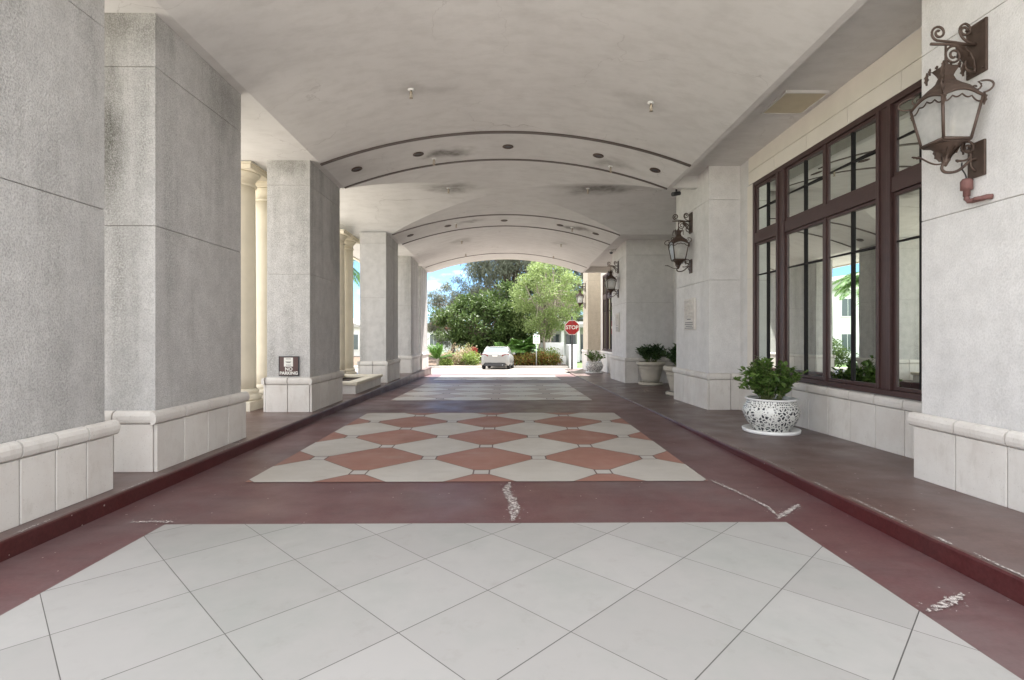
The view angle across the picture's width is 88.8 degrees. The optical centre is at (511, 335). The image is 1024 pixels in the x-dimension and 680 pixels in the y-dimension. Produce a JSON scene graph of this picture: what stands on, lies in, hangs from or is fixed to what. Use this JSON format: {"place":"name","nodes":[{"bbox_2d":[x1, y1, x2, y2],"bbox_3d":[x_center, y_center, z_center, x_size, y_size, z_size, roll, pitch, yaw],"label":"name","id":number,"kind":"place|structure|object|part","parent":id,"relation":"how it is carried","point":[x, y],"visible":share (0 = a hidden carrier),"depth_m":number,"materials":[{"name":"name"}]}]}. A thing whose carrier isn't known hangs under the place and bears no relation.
{"place":"outdoors","nodes":[
{"label":"outdoors","id":0,"kind":"place"},
{"bbox_2d":[0,367,427,534],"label":"sidewalk","id":1,"kind":"structure","parent":0,"point":[258,421],"depth_m":7.68,"materials":[{"name":"concrete"}]},
{"bbox_2d":[0,0,119,531],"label":"square pier","id":2,"kind":"structure","parent":1,"relation":"on","point":[57,431],"depth_m":4.05,"materials":[{"name":"paint"}]},
{"bbox_2d":[103,13,249,471],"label":"square pier","id":3,"kind":"structure","parent":1,"relation":"on","point":[174,395],"depth_m":5.44,"materials":[{"name":"paint"}]},
{"bbox_2d":[240,161,266,411],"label":"round column","id":4,"kind":"structure","parent":1,"relation":"on","point":[252,173],"depth_m":9.63,"materials":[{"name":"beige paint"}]},
{"bbox_2d":[255,180,266,396],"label":"round column","id":5,"kind":"structure","parent":1,"relation":"on","point":[261,277],"depth_m":10.61,"materials":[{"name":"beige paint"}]},
{"bbox_2d":[261,160,343,411],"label":"square pier","id":6,"kind":"structure","parent":1,"relation":"on","point":[303,260],"depth_m":9.39,"materials":[{"name":"paint"}]},
{"bbox_2d":[279,356,298,375],"bbox_3d":[-4.001,0.555,9.371,0.356,0.352,0.029,0,0,-1],"label":"no parking sign","id":7,"kind":"object","parent":6,"relation":"attached to","point":[288,365],"visible":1,"depth_m":9.36,"materials":[{"name":"black metal"}]},
{"bbox_2d":[340,229,352,373],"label":"round column","id":8,"kind":"structure","parent":1,"relation":"on","point":[344,234],"depth_m":15.09,"materials":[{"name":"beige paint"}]},
{"bbox_2d":[344,236,359,373],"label":"round column","id":9,"kind":"structure","parent":1,"relation":"on","point":[350,243],"depth_m":15.89,"materials":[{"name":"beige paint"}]},
{"bbox_2d":[343,374,382,393],"bbox_3d":[-4.280,1.268,13.520,1.270,0.336,2.570,0,0,-1],"label":"stone planter","id":10,"kind":"object","parent":1,"relation":"on","point":[355,383],"visible":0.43,"depth_m":13.26,"materials":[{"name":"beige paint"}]},
{"bbox_2d":[357,232,400,382],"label":"square pier","id":11,"kind":"structure","parent":1,"relation":"on","point":[378,302],"depth_m":15.33,"materials":[{"name":"paint"}]},
{"bbox_2d":[398,256,419,372],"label":"square pier","id":12,"kind":"structure","parent":1,"relation":"on","point":[408,355],"depth_m":19.31,"materials":[{"name":"paint"}]},
{"bbox_2d":[418,266,428,368],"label":"square pier","id":13,"kind":"structure","parent":1,"relation":"on","point":[422,313],"depth_m":21.98,"materials":[{"name":"paint"}]},
{"bbox_2d":[353,261,580,334],"label":"sky","id":14,"kind":"structure","parent":0,"point":[434,279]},
{"bbox_2d":[355,368,581,373],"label":"forecourt","id":15,"kind":"structure","parent":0,"point":[498,371],"depth_m":30.07,"materials":[{"name":"concrete"}]},
{"bbox_2d":[353,259,359,286],"bbox_3d":[-11.157,-1.614,33.781,3.745,7.726,3.701,0,0,-1],"label":"palm tree","id":16,"kind":"object","parent":15,"relation":"on","point":[356,272],"visible":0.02,"depth_m":34.02,"materials":[{"name":"green plant"}]},
{"bbox_2d":[481,346,514,368],"bbox_3d":[-0.892,1.490,34.792,2.140,1.470,4.602,0,-2,4],"label":"parked car","id":17,"kind":"object","parent":15,"relation":"on","point":[497,356],"visible":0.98,"depth_m":32.59,"materials":[{"name":"paint"}]},
{"bbox_3d":[-1.001,0.945,33.369,1.540,0.345,0.620,0,-2,4],"label":"rear window","id":18,"kind":"part","parent":17,"relation":"part of","materials":[{"name":"white glass"}]},
{"bbox_2d":[599,26,921,458],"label":"hotel building","id":19,"kind":"structure","parent":15,"relation":"on","point":[831,243],"depth_m":7.21,"materials":[{"name":"paint"}]},
{"bbox_2d":[104,0,921,272],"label":"drive through canopy","id":20,"kind":"object","parent":19,"relation":"attached to","point":[557,94],"visible":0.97,"depth_m":7.74,"materials":[{"name":"paint"}]},
{"bbox_2d":[351,167,361,171],"bbox_3d":[-3.059,-3.273,10.298,0.220,0.032,0.220,-18,0,-1],"label":"downlight","id":21,"kind":"object","parent":20,"relation":"attached to","point":[355,169],"visible":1,"depth_m":10.29,"materials":[{"name":"brown metal"}]},
{"bbox_2d":[408,88,413,98],"bbox_3d":[-1.514,-3.622,7.834,0.104,0.144,0.104,0,0,-1],"label":"sprinkler head","id":22,"kind":"object","parent":20,"relation":"attached to","point":[411,90],"visible":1,"depth_m":7.82},
{"bbox_2d":[413,152,423,156],"bbox_3d":[-1.850,-3.572,10.311,0.220,0.032,0.220,-10,0,-1],"label":"downlight","id":23,"kind":"object","parent":20,"relation":"attached to","point":[417,154],"visible":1,"depth_m":10.30,"materials":[{"name":"black metal"}]},
{"bbox_2d":[503,144,512,148],"bbox_3d":[-0.081,-3.728,10.330,0.220,0.032,0.220,0,0,-1],"label":"downlight","id":24,"kind":"object","parent":20,"relation":"attached to","point":[507,146],"visible":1,"depth_m":10.32,"materials":[{"name":"black metal"}]},
{"bbox_2d":[593,153,603,157],"bbox_3d":[1.708,-3.558,10.349,0.220,0.032,0.220,11,0,-1],"label":"downlight","id":25,"kind":"object","parent":20,"relation":"attached to","point":[597,155],"visible":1,"depth_m":10.34,"materials":[{"name":"black metal"}]},
{"bbox_2d":[648,101,653,111],"bbox_3d":[2.115,-3.475,7.943,0.104,0.144,0.104,0,0,-1],"label":"sprinkler head","id":26,"kind":"object","parent":20,"relation":"attached to","point":[650,103],"visible":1,"depth_m":7.93},
{"bbox_2d":[650,168,659,172],"bbox_3d":[2.838,-3.273,10.361,0.220,0.032,0.220,18,0,-1],"label":"downlight","id":27,"kind":"object","parent":20,"relation":"attached to","point":[655,170],"visible":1,"depth_m":10.36,"materials":[{"name":"black metal"}]},
{"bbox_2d":[671,189,680,195],"bbox_3d":[3.588,-3.116,11.429,0.208,0.168,0.089,0,0,-19],"label":"spotlight","id":28,"kind":"object","parent":20,"relation":"attached to","point":[676,193],"visible":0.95,"depth_m":11.40,"materials":[{"name":"black metal"}]},
{"bbox_2d":[761,90,829,113],"bbox_3d":[4.153,-3.424,7.695,0.630,0.040,0.710,0,0,-1],"label":"access hatch","id":29,"kind":"object","parent":20,"relation":"attached to","point":[793,101],"visible":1,"depth_m":7.63,"materials":[{"name":"paint"}]},
{"bbox_2d":[602,270,611,351],"bbox_3d":[4.449,-1.064,22.949,0.170,3.593,4.400,0,0,-1],"label":"window","id":30,"kind":"structure","parent":19,"relation":"in","point":[607,300],"depth_m":24.04,"materials":[{"name":"brown glass"}]},
{"bbox_2d":[753,79,921,400],"bbox_3d":[4.614,-1.064,7.630,0.170,3.593,4.400,0,0,-1],"label":"window","id":31,"kind":"structure","parent":19,"relation":"in","point":[837,226],"depth_m":7.15,"materials":[{"name":"clear glass"}]},
{"bbox_2d":[429,345,581,367],"bbox_3d":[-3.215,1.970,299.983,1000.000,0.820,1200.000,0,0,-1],"label":"ground","id":32,"kind":"structure","parent":0,"point":[579,364],"depth_m":43.92,"materials":[{"name":"green plant"}]},
{"bbox_2d":[354,319,359,355],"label":"terrace house","id":33,"kind":"structure","parent":32,"relation":"on","point":[356,337],"depth_m":51.84,"materials":[{"name":"white paint"}]},
{"bbox_2d":[354,333,358,350],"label":"window","id":34,"kind":"structure","parent":33,"relation":"in","point":[356,335],"depth_m":51.77,"materials":[{"name":"white glass"}]},
{"bbox_2d":[427,321,459,351],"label":"terrace house","id":35,"kind":"structure","parent":32,"relation":"on","point":[430,340],"depth_m":73.83,"materials":[{"name":"paint"}]},
{"bbox_2d":[429,334,436,345],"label":"window","id":36,"kind":"structure","parent":35,"relation":"in","point":[431,341],"depth_m":73.81,"materials":[{"name":"white glass"}]},
{"bbox_2d":[354,353,566,365],"bbox_3d":[-6.321,2.195,48.535,20.400,0.350,22.800,0,0,-1],"label":"planting bed","id":37,"kind":"object","parent":32,"relation":"on","point":[431,361],"visible":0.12,"depth_m":38.98,"materials":[{"name":"green plant"}]},
{"bbox_2d":[427,343,455,365],"bbox_3d":[-5.284,1.483,37.881,2.284,1.930,2.396,0,0,34],"label":"cycad","id":38,"kind":"object","parent":37,"relation":"on","point":[436,351],"visible":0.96,"depth_m":37.53,"materials":[{"name":"green plant"}]},
{"bbox_2d":[437,357,453,365],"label":"lime shrub","id":39,"kind":"object","parent":37,"relation":"on","point":[445,362],"visible":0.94,"depth_m":37.49,"materials":[{"name":"green plant"}]},
{"bbox_2d":[440,349,465,364],"bbox_3d":[-4.379,1.741,38.405,2.082,1.435,1.567,0,0,-1],"label":"flowering shrub","id":40,"kind":"object","parent":37,"relation":"on","point":[454,357],"visible":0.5,"depth_m":38.40,"materials":[{"name":"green plant"}]},
{"bbox_2d":[427,275,482,354],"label":"feathery tree","id":41,"kind":"object","parent":37,"relation":"on","point":[439,301],"visible":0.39,"depth_m":49.31,"materials":[{"name":"green plant"}]},
{"bbox_2d":[449,342,474,364],"bbox_3d":[-3.681,1.503,39.273,2.291,1.959,1.944,0,0,-1],"label":"flowering shrub","id":42,"kind":"object","parent":37,"relation":"on","point":[466,351],"visible":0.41,"depth_m":39.15,"materials":[{"name":"beige plant"}]},
{"bbox_2d":[457,350,480,365],"bbox_3d":[-3.089,1.755,38.155,1.915,1.313,1.598,0,0,-1],"label":"lime shrub","id":43,"kind":"object","parent":37,"relation":"on","point":[472,359],"visible":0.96,"depth_m":37.96,"materials":[{"name":"green plant"}]},
{"bbox_2d":[428,288,536,360],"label":"bushy tree","id":44,"kind":"object","parent":37,"relation":"on","point":[474,332],"visible":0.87,"depth_m":42.69,"materials":[{"name":"green plant"}]},
{"bbox_2d":[494,342,516,354],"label":"cycad","id":45,"kind":"object","parent":37,"relation":"on","point":[509,345],"visible":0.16,"depth_m":40.26,"materials":[{"name":"green plant"}]},
{"bbox_2d":[459,259,576,324],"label":"feathery tree","id":46,"kind":"object","parent":37,"relation":"on","point":[506,269],"visible":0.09,"depth_m":50.70,"materials":[{"name":"green plant"}]},
{"bbox_2d":[484,279,554,354],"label":"bushy tree","id":47,"kind":"object","parent":37,"relation":"on","point":[506,286],"visible":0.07,"depth_m":44.07,"materials":[{"name":"green plant"}]},
{"bbox_2d":[513,351,532,364],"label":"croton shrub","id":48,"kind":"object","parent":37,"relation":"on","point":[517,358],"visible":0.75,"depth_m":38.02,"materials":[{"name":"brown plant"}]},
{"bbox_2d":[510,337,541,355],"bbox_3d":[0.534,1.254,39.444,3.077,2.320,2.989,0,0,-32],"label":"cycad","id":49,"kind":"object","parent":37,"relation":"on","point":[527,344],"visible":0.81,"depth_m":38.91,"materials":[{"name":"green plant"}]},
{"bbox_2d":[520,352,542,364],"bbox_3d":[1.331,1.723,38.291,1.986,1.458,1.455,0,0,-1],"label":"croton shrub","id":50,"kind":"object","parent":37,"relation":"on","point":[531,360],"visible":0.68,"depth_m":38.08,"materials":[{"name":"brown plant"}]},
{"bbox_2d":[533,335,539,365],"bbox_3d":[1.749,1.149,37.411,0.480,2.340,0.088,0,0,-1],"label":"parking sign","id":51,"kind":"object","parent":37,"relation":"on","point":[536,339],"visible":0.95,"depth_m":37.37,"materials":[{"name":"white metal"}]},
{"bbox_2d":[532,350,550,364],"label":"croton shrub","id":52,"kind":"object","parent":37,"relation":"on","point":[540,357],"visible":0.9,"depth_m":38.05,"materials":[{"name":"brown plant"}]},
{"bbox_2d":[507,262,582,353],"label":"slender tree","id":53,"kind":"object","parent":37,"relation":"on","point":[543,299],"visible":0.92,"depth_m":40.13,"materials":[{"name":"green plant"}]},
{"bbox_2d":[533,346,560,363],"bbox_3d":[2.636,1.572,39.655,2.401,1.530,1.744,0,0,-1],"label":"lime shrub","id":54,"kind":"object","parent":37,"relation":"on","point":[553,351],"visible":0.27,"depth_m":39.58,"materials":[{"name":"green plant"}]},
{"bbox_2d":[543,353,562,364],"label":"croton shrub","id":55,"kind":"object","parent":37,"relation":"on","point":[555,360],"visible":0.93,"depth_m":38.13,"materials":[{"name":"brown plant"}]},
{"bbox_2d":[354,366,567,367],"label":"bed kerb","id":56,"kind":"structure","parent":32,"relation":"on","point":[494,366],"depth_m":36.99,"materials":[{"name":"concrete"}]},
{"bbox_2d":[518,260,582,321],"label":"feathery tree","id":57,"kind":"object","parent":32,"relation":"on","point":[580,319],"visible":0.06,"depth_m":51.54,"materials":[{"name":"green plant"}]},
{"bbox_2d":[545,342,576,367],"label":"garden wall","id":58,"kind":"structure","parent":32,"relation":"on","point":[566,359],"depth_m":39.33,"materials":[{"name":"white paint"}]},
{"bbox_2d":[540,322,582,361],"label":"porch house","id":59,"kind":"structure","parent":32,"relation":"on","point":[564,336],"depth_m":49.00,"materials":[{"name":"white paint"}]},
{"bbox_2d":[551,334,559,341],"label":"window","id":60,"kind":"structure","parent":59,"relation":"in","point":[556,338],"depth_m":48.99,"materials":[{"name":"grey glass"}]},
{"bbox_2d":[566,334,575,344],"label":"window","id":61,"kind":"structure","parent":59,"relation":"in","point":[568,337],"depth_m":49.00,"materials":[{"name":"grey glass"}]},
{"bbox_2d":[581,334,582,353],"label":"window","id":62,"kind":"structure","parent":59,"relation":"in","point":[581,334],"depth_m":49.01,"materials":[{"name":"grey glass"}]},
{"bbox_2d":[0,374,1023,679],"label":"driveway","id":63,"kind":"structure","parent":0,"point":[988,622],"depth_m":4.55,"materials":[{"name":"red concrete"}]},
{"bbox_2d":[0,367,431,561],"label":"curb","id":64,"kind":"structure","parent":63,"relation":"on","point":[15,542],"depth_m":4.87,"materials":[{"name":"paint"}]},
{"bbox_2d":[246,413,707,481],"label":"patterned paving","id":65,"kind":"structure","parent":63,"relation":"on","point":[462,447],"depth_m":6.65,"materials":[{"name":"tile"}]},
{"bbox_2d":[390,383,590,400],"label":"patterned paving","id":66,"kind":"structure","parent":63,"relation":"on","point":[496,391],"depth_m":14.24,"materials":[{"name":"tile"}]},
{"bbox_2d":[434,375,559,379],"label":"patterned paving","id":67,"kind":"structure","parent":63,"relation":"on","point":[497,377],"depth_m":20.72,"materials":[{"name":"tile"}]},
{"bbox_2d":[0,522,1021,679],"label":"tiled paving","id":68,"kind":"structure","parent":63,"relation":"on","point":[624,601],"depth_m":2.84,"materials":[{"name":"tile"}]},
{"bbox_2d":[498,482,527,520],"bbox_3d":[-0.014,1.490,4.772,0.298,0.001,1.144,0,0,-1],"label":"road crack","id":69,"kind":"object","parent":63,"relation":"on","point":[508,495],"visible":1,"depth_m":4.66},
{"bbox_2d":[711,479,777,514],"bbox_3d":[2.155,1.490,4.855,0.157,0.001,1.106,0,0,-9],"label":"road crack","id":70,"kind":"object","parent":63,"relation":"on","point":[748,498],"visible":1,"depth_m":4.78,"materials":[{"name":"grey concrete"}]},
{"bbox_2d":[777,504,799,518],"bbox_3d":[2.336,1.490,4.431,0.144,0.001,0.522,0,0,39],"label":"road crack","id":71,"kind":"object","parent":63,"relation":"on","point":[787,511],"visible":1,"depth_m":4.44,"materials":[{"name":"grey concrete"}]},
{"bbox_2d":[570,373,1023,605],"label":"curb","id":72,"kind":"structure","parent":63,"relation":"on","point":[963,559],"depth_m":3.81,"materials":[{"name":"paint"}]},
{"bbox_2d":[973,552,1023,576],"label":"kerb chipping","id":73,"kind":"object","parent":72,"relation":"on","point":[1002,566],"visible":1,"depth_m":3.04,"materials":[{"name":"grey concrete"}]},
{"bbox_2d":[919,592,975,611],"bbox_3d":[2.430,1.490,2.899,0.410,0.001,0.145,0,0,-21],"label":"road crack","id":74,"kind":"object","parent":63,"relation":"on","point":[952,598],"visible":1,"depth_m":2.92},
{"bbox_2d":[564,369,1023,570],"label":"sidewalk","id":75,"kind":"structure","parent":0,"point":[886,480],"depth_m":5.25,"materials":[{"name":"concrete"}]},
{"bbox_2d":[565,317,578,368],"bbox_3d":[3.174,0.440,27.636,0.767,2.910,0.200,0,0,-1],"label":"stop sign","id":76,"kind":"object","parent":75,"relation":"on","point":[571,327],"visible":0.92,"depth_m":27.59,"materials":[{"name":"red metal"}]},
{"bbox_2d":[582,273,600,370],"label":"wall pier","id":77,"kind":"structure","parent":75,"relation":"on","point":[592,322],"depth_m":25.85,"materials":[{"name":"beige paint"}]},
{"bbox_2d":[574,283,585,308],"bbox_3d":[3.457,-2.010,26.639,0.574,1.319,0.478,0,0,-1],"label":"wall lantern","id":78,"kind":"object","parent":77,"relation":"attached to","point":[579,297],"depth_m":26.55,"materials":[{"name":"brown metal"}]},
{"bbox_2d":[586,361,602,372],"bbox_3d":[3.746,1.456,23.741,0.810,0.517,0.810,0,0,-1],"label":"ceramic pot","id":79,"kind":"object","parent":75,"relation":"on","point":[594,367],"visible":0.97,"depth_m":23.44,"materials":[{"name":"white ceramic"}]},
{"bbox_2d":[585,349,605,361],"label":"potted shrub","id":80,"kind":"object","parent":79,"relation":"on","point":[592,357],"visible":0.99,"depth_m":23.64,"materials":[{"name":"green plant"}]},
{"bbox_2d":[610,240,673,382],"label":"wall pier","id":81,"kind":"structure","parent":75,"relation":"on","point":[642,304],"depth_m":17.59,"materials":[{"name":"paint"}]},
{"bbox_2d":[604,261,618,297],"bbox_3d":[3.541,-2.010,18.789,0.574,1.319,0.478,0,0,-1],"label":"wall lantern","id":82,"kind":"object","parent":81,"relation":"attached to","point":[610,281],"depth_m":18.71,"materials":[{"name":"brown metal"}]},
{"bbox_2d":[615,313,619,331],"bbox_3d":[3.795,-0.460,18.792,0.065,0.680,0.500,0,0,-1],"label":"carved plaque","id":83,"kind":"object","parent":81,"relation":"attached to","point":[617,319],"visible":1,"depth_m":18.65,"materials":[{"name":"stone"}]},
{"bbox_2d":[636,361,664,385],"bbox_3d":[4.460,1.218,16.799,0.904,0.750,0.904,0,0,-1],"label":"stone urn","id":84,"kind":"object","parent":75,"relation":"on","point":[650,372],"visible":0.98,"depth_m":16.51,"materials":[{"name":"stone"}]},
{"bbox_2d":[635,343,666,361],"bbox_3d":[4.489,0.569,16.837,1.038,0.656,0.972,0,0,12],"label":"potted shrub","id":85,"kind":"object","parent":84,"relation":"on","point":[646,352],"visible":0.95,"depth_m":16.64,"materials":[{"name":"green plant"}]},
{"bbox_2d":[663,365,673,395],"bbox_3d":[4.327,1.158,13.347,0.904,0.750,0.904,0,0,-1],"label":"stone urn","id":86,"kind":"object","parent":75,"relation":"on","point":[669,372],"visible":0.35,"depth_m":13.22,"materials":[{"name":"stone"}]},
{"bbox_2d":[660,343,675,366],"bbox_3d":[4.317,0.508,13.377,1.107,0.657,0.954,0,0,-1],"label":"potted shrub","id":87,"kind":"object","parent":86,"relation":"on","point":[671,356],"visible":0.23,"depth_m":13.28,"materials":[{"name":"green plant"}]},
{"bbox_2d":[672,166,739,409],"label":"wall pier","id":88,"kind":"structure","parent":75,"relation":"on","point":[705,370],"depth_m":10.41,"materials":[{"name":"paint"}]},
{"bbox_2d":[664,212,692,273],"bbox_3d":[3.620,-2.010,11.390,0.574,1.319,0.478,0,0,-1],"label":"wall lantern","id":89,"kind":"object","parent":88,"relation":"attached to","point":[678,245],"depth_m":11.31,"materials":[{"name":"brown metal"}]},
{"bbox_2d":[684,298,695,329],"bbox_3d":[3.875,-0.460,11.392,0.065,0.680,0.620,0,0,-1],"label":"carved plaque","id":90,"kind":"object","parent":88,"relation":"attached to","point":[689,313],"visible":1,"depth_m":11.29,"materials":[{"name":"stone"}]},
{"bbox_2d":[742,395,800,435],"bbox_3d":[3.847,1.181,7.762,0.794,0.507,0.794,0,0,-1],"label":"ceramic pot","id":91,"kind":"object","parent":75,"relation":"on","point":[774,417],"visible":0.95,"depth_m":7.48,"materials":[{"name":"white ceramic"}]},
{"bbox_2d":[733,355,808,399],"bbox_3d":[3.862,0.650,7.738,1.025,0.697,0.937,0,0,-40],"label":"potted shrub","id":92,"kind":"object","parent":91,"relation":"on","point":[765,382],"visible":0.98,"depth_m":7.62,"materials":[{"name":"green plant"}]},
{"bbox_2d":[907,0,1023,512],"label":"wall pier","id":93,"kind":"structure","parent":75,"relation":"on","point":[967,423],"depth_m":4.45,"materials":[{"name":"paint"}]},
{"bbox_2d":[897,17,994,178],"bbox_3d":[3.695,-2.010,4.460,0.574,1.319,0.478,0,0,-1],"label":"wall lantern","id":94,"kind":"object","parent":93,"relation":"attached to","point":[945,110],"depth_m":4.42,"materials":[{"name":"brown metal"}]},
{"bbox_2d":[960,162,993,203],"bbox_3d":[3.917,-1.305,4.432,0.140,0.353,0.249,0,0,-1],"label":"conduit elbow","id":95,"kind":"object","parent":93,"relation":"attached to","point":[966,185],"visible":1,"depth_m":4.48,"materials":[{"name":"metal"}]}
]}

